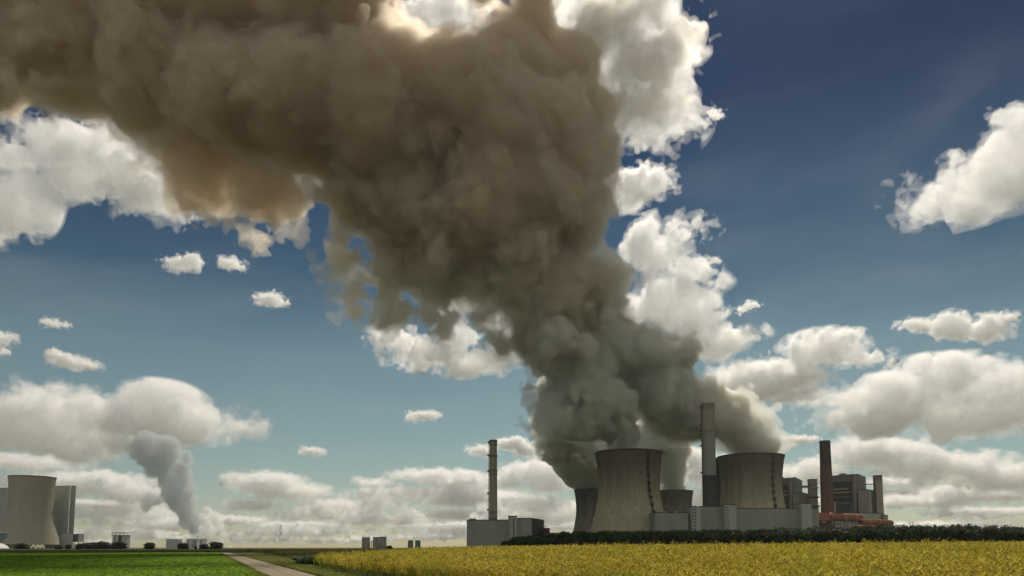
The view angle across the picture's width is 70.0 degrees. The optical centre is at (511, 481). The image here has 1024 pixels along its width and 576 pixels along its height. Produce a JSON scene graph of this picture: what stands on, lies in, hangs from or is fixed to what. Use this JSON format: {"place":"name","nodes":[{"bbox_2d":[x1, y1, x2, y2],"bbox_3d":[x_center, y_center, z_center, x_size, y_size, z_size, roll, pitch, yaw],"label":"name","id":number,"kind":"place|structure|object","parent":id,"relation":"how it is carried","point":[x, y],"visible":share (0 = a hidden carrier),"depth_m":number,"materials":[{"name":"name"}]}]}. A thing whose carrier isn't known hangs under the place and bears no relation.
{"place":"outdoors","nodes":[
{"label":"outdoors","id":0,"kind":"place"},
{"bbox_2d":[73,534,83,547],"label":"transfer house","id":1,"kind":"structure","parent":0,"point":[78,538],"depth_m":1775.58,"materials":[{"name":"grey metal"}]},
{"bbox_2d":[0,548,411,566],"bbox_3d":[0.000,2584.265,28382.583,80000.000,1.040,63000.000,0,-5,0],"label":"ground","id":2,"kind":"structure","parent":0,"point":[236,550],"depth_m":464.50,"materials":[{"name":"green plant"}]},
{"bbox_2d":[0,532,7,544],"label":"hall","id":3,"kind":"structure","parent":2,"relation":"on","point":[3,535],"depth_m":1695.14,"materials":[{"name":"grey concrete"}]},
{"bbox_2d":[0,543,8,547],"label":"tent hall","id":4,"kind":"structure","parent":2,"relation":"on","point":[3,545],"depth_m":1515.02,"materials":[{"name":"white fabric"}]},
{"bbox_2d":[0,488,13,547],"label":"power block","id":5,"kind":"structure","parent":2,"relation":"on","point":[3,498],"depth_m":1832.25,"materials":[{"name":"grey concrete"}]},
{"bbox_2d":[14,543,30,548],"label":"bush","id":6,"kind":"object","parent":2,"relation":"on","point":[21,546],"visible":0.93,"depth_m":893.38,"materials":[{"name":"green plant"}]},
{"bbox_2d":[0,475,61,547],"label":"cooling tower","id":7,"kind":"structure","parent":2,"relation":"on","point":[29,518],"depth_m":1722.25,"materials":[{"name":"concrete"}]},
{"bbox_2d":[45,486,75,547],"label":"power block","id":8,"kind":"structure","parent":2,"relation":"on","point":[63,497],"depth_m":1829.98,"materials":[{"name":"metal"}]},
{"bbox_2d":[53,533,72,547],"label":"hall","id":9,"kind":"structure","parent":2,"relation":"on","point":[65,538],"depth_m":1794.42,"materials":[{"name":"grey concrete"}]},
{"bbox_2d":[75,543,83,548],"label":"bush","id":10,"kind":"object","parent":2,"relation":"on","point":[79,546],"visible":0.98,"depth_m":894.48,"materials":[{"name":"green plant"}]},
{"bbox_2d":[82,542,96,548],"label":"bush","id":11,"kind":"object","parent":2,"relation":"on","point":[87,545],"visible":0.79,"depth_m":912.37,"materials":[{"name":"green plant"}]},
{"bbox_2d":[93,541,110,548],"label":"bush","id":12,"kind":"object","parent":2,"relation":"on","point":[102,545],"visible":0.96,"depth_m":893.04,"materials":[{"name":"green plant"}]},
{"bbox_2d":[0,552,229,558],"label":"leaf crop","id":13,"kind":"object","parent":2,"relation":"on","point":[106,555],"visible":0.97,"depth_m":150.18,"materials":[{"name":"green plant"}]},
{"bbox_2d":[109,542,127,548],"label":"bush","id":14,"kind":"object","parent":2,"relation":"on","point":[118,545],"visible":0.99,"depth_m":901.91,"materials":[{"name":"green plant"}]},
{"bbox_2d":[112,533,130,548],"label":"silo station","id":15,"kind":"object","parent":2,"relation":"on","point":[121,538],"visible":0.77,"depth_m":1495.90,"materials":[{"name":"metal"}]},
{"bbox_2d":[0,558,259,575],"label":"leaf crop","id":16,"kind":"object","parent":2,"relation":"on","point":[119,567],"visible":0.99,"depth_m":58.85,"materials":[{"name":"green plant"}]},
{"bbox_2d":[143,542,155,548],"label":"tree","id":17,"kind":"object","parent":2,"relation":"on","point":[148,545],"visible":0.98,"depth_m":893.01,"materials":[{"name":"green plant"}]},
{"bbox_2d":[166,539,181,547],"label":"power block","id":18,"kind":"structure","parent":2,"relation":"on","point":[171,543],"depth_m":4584.03,"materials":[{"name":"grey concrete"}]},
{"bbox_2d":[177,542,188,548],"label":"bush","id":19,"kind":"object","parent":2,"relation":"on","point":[183,545],"visible":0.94,"depth_m":892.75,"materials":[{"name":"green plant"}]},
{"bbox_2d":[189,539,193,547],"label":"stair shaft","id":20,"kind":"object","parent":2,"relation":"on","point":[191,541],"visible":0.82,"depth_m":4555.98,"materials":[{"name":"grey concrete"}]},
{"bbox_2d":[186,539,201,547],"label":"power block","id":21,"kind":"structure","parent":2,"relation":"on","point":[194,542],"depth_m":4584.03,"materials":[{"name":"grey concrete"}]},
{"bbox_2d":[199,544,208,548],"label":"bush","id":22,"kind":"object","parent":2,"relation":"on","point":[204,546],"visible":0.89,"depth_m":893.82,"materials":[{"name":"green plant"}]},
{"bbox_2d":[208,541,223,548],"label":"bush","id":23,"kind":"object","parent":2,"relation":"on","point":[216,545],"visible":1,"depth_m":893.12,"materials":[{"name":"green plant"}]},
{"bbox_2d":[220,553,268,575],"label":"verge grass","id":24,"kind":"structure","parent":2,"relation":"on","point":[252,569],"depth_m":60.31,"materials":[{"name":"green plant"}]},
{"bbox_2d":[294,557,319,564],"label":"corn clump","id":25,"kind":"object","parent":2,"relation":"on","point":[306,561],"visible":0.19,"depth_m":69.29,"materials":[{"name":"green plant"}]},
{"bbox_2d":[247,548,378,555],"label":"olive crop","id":26,"kind":"object","parent":2,"relation":"on","point":[292,552],"visible":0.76,"depth_m":115.12,"materials":[{"name":"green plant"}]},
{"bbox_2d":[291,553,348,560],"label":"dark green crop","id":27,"kind":"object","parent":2,"relation":"on","point":[296,558],"visible":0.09,"depth_m":90.72,"materials":[{"name":"green plant"}]},
{"bbox_2d":[362,536,369,548],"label":"silo","id":28,"kind":"object","parent":2,"relation":"on","point":[365,542],"visible":0.92,"depth_m":991.80,"materials":[{"name":"metal"}]},
{"bbox_2d":[373,535,379,548],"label":"silo","id":29,"kind":"object","parent":2,"relation":"on","point":[376,542],"visible":0.91,"depth_m":994.30,"materials":[{"name":"metal"}]},
{"bbox_2d":[380,535,386,548],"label":"silo","id":30,"kind":"object","parent":2,"relation":"on","point":[383,542],"visible":0.96,"depth_m":988.97,"materials":[{"name":"metal"}]},
{"bbox_2d":[408,540,412,547],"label":"silo","id":31,"kind":"object","parent":2,"relation":"on","point":[410,543],"visible":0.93,"depth_m":993.14,"materials":[{"name":"metal"}]},
{"bbox_2d":[415,540,420,548],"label":"silo","id":32,"kind":"object","parent":2,"relation":"on","point":[417,543],"visible":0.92,"depth_m":993.18,"materials":[{"name":"metal"}]},
{"bbox_2d":[487,439,497,519],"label":"chimney","id":33,"kind":"object","parent":2,"relation":"on","point":[492,488],"visible":0.75,"depth_m":925.22,"materials":[{"name":"concrete"}]},
{"bbox_2d":[467,516,543,546],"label":"power block","id":34,"kind":"structure","parent":2,"relation":"on","point":[488,532],"depth_m":895.42,"materials":[{"name":"grey metal"}]},
{"bbox_2d":[543,526,549,535],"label":"annex","id":35,"kind":"object","parent":2,"relation":"on","point":[546,530],"visible":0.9,"depth_m":927.95,"materials":[{"name":"metal"}]},
{"bbox_2d":[573,488,597,532],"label":"cooling tower","id":36,"kind":"structure","parent":2,"relation":"on","point":[586,501],"depth_m":1644.47,"materials":[{"name":"concrete"}]},
{"bbox_2d":[590,448,663,532],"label":"cooling tower","id":37,"kind":"structure","parent":2,"relation":"on","point":[629,495],"depth_m":1003.75,"materials":[{"name":"concrete"}]},
{"bbox_2d":[649,512,689,531],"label":"hall","id":38,"kind":"structure","parent":2,"relation":"on","point":[666,521],"depth_m":954.40,"materials":[{"name":"grey concrete"}]},
{"bbox_2d":[660,489,693,511],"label":"cooling tower","id":39,"kind":"structure","parent":2,"relation":"on","point":[676,500],"depth_m":1691.47,"materials":[{"name":"concrete"}]},
{"bbox_2d":[678,461,683,489],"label":"chimney","id":40,"kind":"object","parent":2,"relation":"on","point":[680,476],"visible":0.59,"depth_m":2004.58,"materials":[{"name":"concrete"}]},
{"bbox_2d":[699,402,716,505],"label":"chimney","id":41,"kind":"object","parent":2,"relation":"on","point":[708,473],"visible":0.83,"depth_m":1010.76,"materials":[{"name":"concrete"}]},
{"bbox_2d":[698,506,722,530],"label":"hall","id":42,"kind":"structure","parent":2,"relation":"on","point":[712,517],"depth_m":955.63,"materials":[{"name":"metal"}]},
{"bbox_2d":[716,458,720,505],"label":"chimney","id":43,"kind":"object","parent":2,"relation":"on","point":[718,485],"visible":0.14,"depth_m":1149.02,"materials":[{"name":"concrete"}]},
{"bbox_2d":[716,452,785,507],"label":"cooling tower","id":44,"kind":"structure","parent":2,"relation":"on","point":[751,480],"depth_m":1031.10,"materials":[{"name":"concrete"}]},
{"bbox_2d":[501,522,1023,546],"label":"treeline","id":45,"kind":"object","parent":2,"relation":"on","point":[739,534],"visible":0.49,"depth_m":316.18,"materials":[{"name":"green plant"}]},
{"bbox_2d":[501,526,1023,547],"bbox_3d":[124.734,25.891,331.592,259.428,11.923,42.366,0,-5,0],"label":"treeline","id":46,"kind":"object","parent":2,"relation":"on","point":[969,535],"visible":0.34,"depth_m":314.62,"materials":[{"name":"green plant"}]},
{"bbox_2d":[736,508,799,531],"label":"hall","id":47,"kind":"structure","parent":2,"relation":"on","point":[758,518],"depth_m":954.51,"materials":[{"name":"grey concrete"}]},
{"bbox_2d":[793,492,807,507],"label":"annex","id":48,"kind":"object","parent":2,"relation":"on","point":[800,497],"visible":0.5,"depth_m":1140.95,"materials":[{"name":"metal"}]},
{"bbox_2d":[812,508,818,528],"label":"hall","id":49,"kind":"structure","parent":2,"relation":"on","point":[815,516],"depth_m":953.63,"materials":[{"name":"grey concrete"}]},
{"bbox_2d":[819,440,834,526],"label":"chimney","id":50,"kind":"object","parent":2,"relation":"on","point":[826,494],"visible":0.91,"depth_m":1088.58,"materials":[{"name":"brown brick"}]},
{"bbox_2d":[829,512,862,528],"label":"conveyor tube","id":51,"kind":"object","parent":2,"relation":"on","point":[845,517],"visible":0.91,"depth_m":1009.07,"materials":[{"name":"red metal"}]},
{"bbox_2d":[835,513,887,527],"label":"base hall","id":52,"kind":"structure","parent":2,"relation":"on","point":[875,516],"depth_m":1102.49,"materials":[{"name":"grey concrete"}]},
{"bbox_2d":[851,525,876,529],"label":"conveyor tube","id":53,"kind":"object","parent":2,"relation":"on","point":[863,525],"visible":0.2,"depth_m":989.75,"materials":[{"name":"red metal"}]},
{"bbox_2d":[858,489,874,512],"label":"annex","id":54,"kind":"object","parent":2,"relation":"on","point":[866,500],"visible":0.48,"depth_m":1140.54,"materials":[{"name":"metal"}]},
{"bbox_2d":[858,519,878,524],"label":"conveyor tube","id":55,"kind":"object","parent":2,"relation":"on","point":[868,522],"visible":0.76,"depth_m":1007.12,"materials":[{"name":"red metal"}]},
{"bbox_2d":[864,475,883,512],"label":"lift tower","id":56,"kind":"structure","parent":2,"relation":"on","point":[877,484],"depth_m":1152.73,"materials":[{"name":"concrete"}]},
{"bbox_2d":[876,519,898,525],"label":"conveyor tube","id":57,"kind":"object","parent":2,"relation":"on","point":[885,522],"visible":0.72,"depth_m":1028.06,"materials":[{"name":"red metal"}]},
{"bbox_2d":[109,550,315,575],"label":"path","id":58,"kind":"structure","parent":0,"point":[268,568],"depth_m":63.70,"materials":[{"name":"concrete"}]},
{"bbox_2d":[236,554,360,575],"bbox_3d":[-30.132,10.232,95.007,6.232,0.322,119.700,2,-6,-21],"label":"verge grass","id":59,"kind":"structure","parent":0,"point":[292,564],"depth_m":62.78,"materials":[{"name":"green plant"}]},
{"bbox_2d":[324,565,398,575],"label":"crop ground","id":60,"kind":"structure","parent":0,"point":[354,572],"depth_m":50.43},
{"bbox_2d":[313,551,863,575],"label":"crop stems","id":61,"kind":"object","parent":60,"relation":"on","point":[349,569],"visible":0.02,"depth_m":41.72,"materials":[{"name":"plant"}]},
{"bbox_2d":[313,540,1023,574],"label":"yellow crop","id":62,"kind":"object","parent":60,"relation":"on","point":[356,558],"visible":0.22,"depth_m":43.50,"materials":[{"name":"yellow plant"}]},
{"bbox_2d":[385,538,1023,575],"bbox_3d":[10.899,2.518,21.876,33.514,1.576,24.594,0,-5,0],"label":"yellow crop","id":63,"kind":"object","parent":60,"relation":"on","point":[704,566],"visible":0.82,"depth_m":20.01,"materials":[{"name":"yellow plant"}]},
{"bbox_2d":[0,0,1023,547],"label":"sky","id":64,"kind":"structure","parent":0,"point":[274,273],"materials":[{"name":"blue"}]},
{"bbox_2d":[687,506,700,531],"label":"stair tower","id":65,"kind":"structure","parent":0,"point":[694,512],"depth_m":947.99,"materials":[{"name":"grey concrete"}]},
{"bbox_2d":[720,504,736,531],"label":"stair tower","id":66,"kind":"structure","parent":0,"point":[729,517],"depth_m":945.99,"materials":[{"name":"grey concrete"}]},
{"bbox_2d":[783,477,801,507],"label":"boiler house","id":67,"kind":"structure","parent":0,"point":[791,485],"depth_m":1162.95,"materials":[{"name":"grey metal"}]},
{"bbox_2d":[795,503,811,528],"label":"stair tower","id":68,"kind":"structure","parent":0,"point":[805,515],"depth_m":947.22,"materials":[{"name":"grey concrete"}]},
{"bbox_2d":[801,479,819,507],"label":"lift tower","id":69,"kind":"structure","parent":0,"point":[813,496],"depth_m":1121.84,"materials":[{"name":"concrete"}]},
{"bbox_2d":[819,512,829,528],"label":"transfer house","id":70,"kind":"structure","parent":0,"point":[824,519],"depth_m":1009.99,"materials":[{"name":"red metal"}]},
{"bbox_2d":[832,473,865,512],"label":"boiler house","id":71,"kind":"structure","parent":0,"point":[846,486],"depth_m":1168.90,"materials":[{"name":"grey metal"}]}
]}

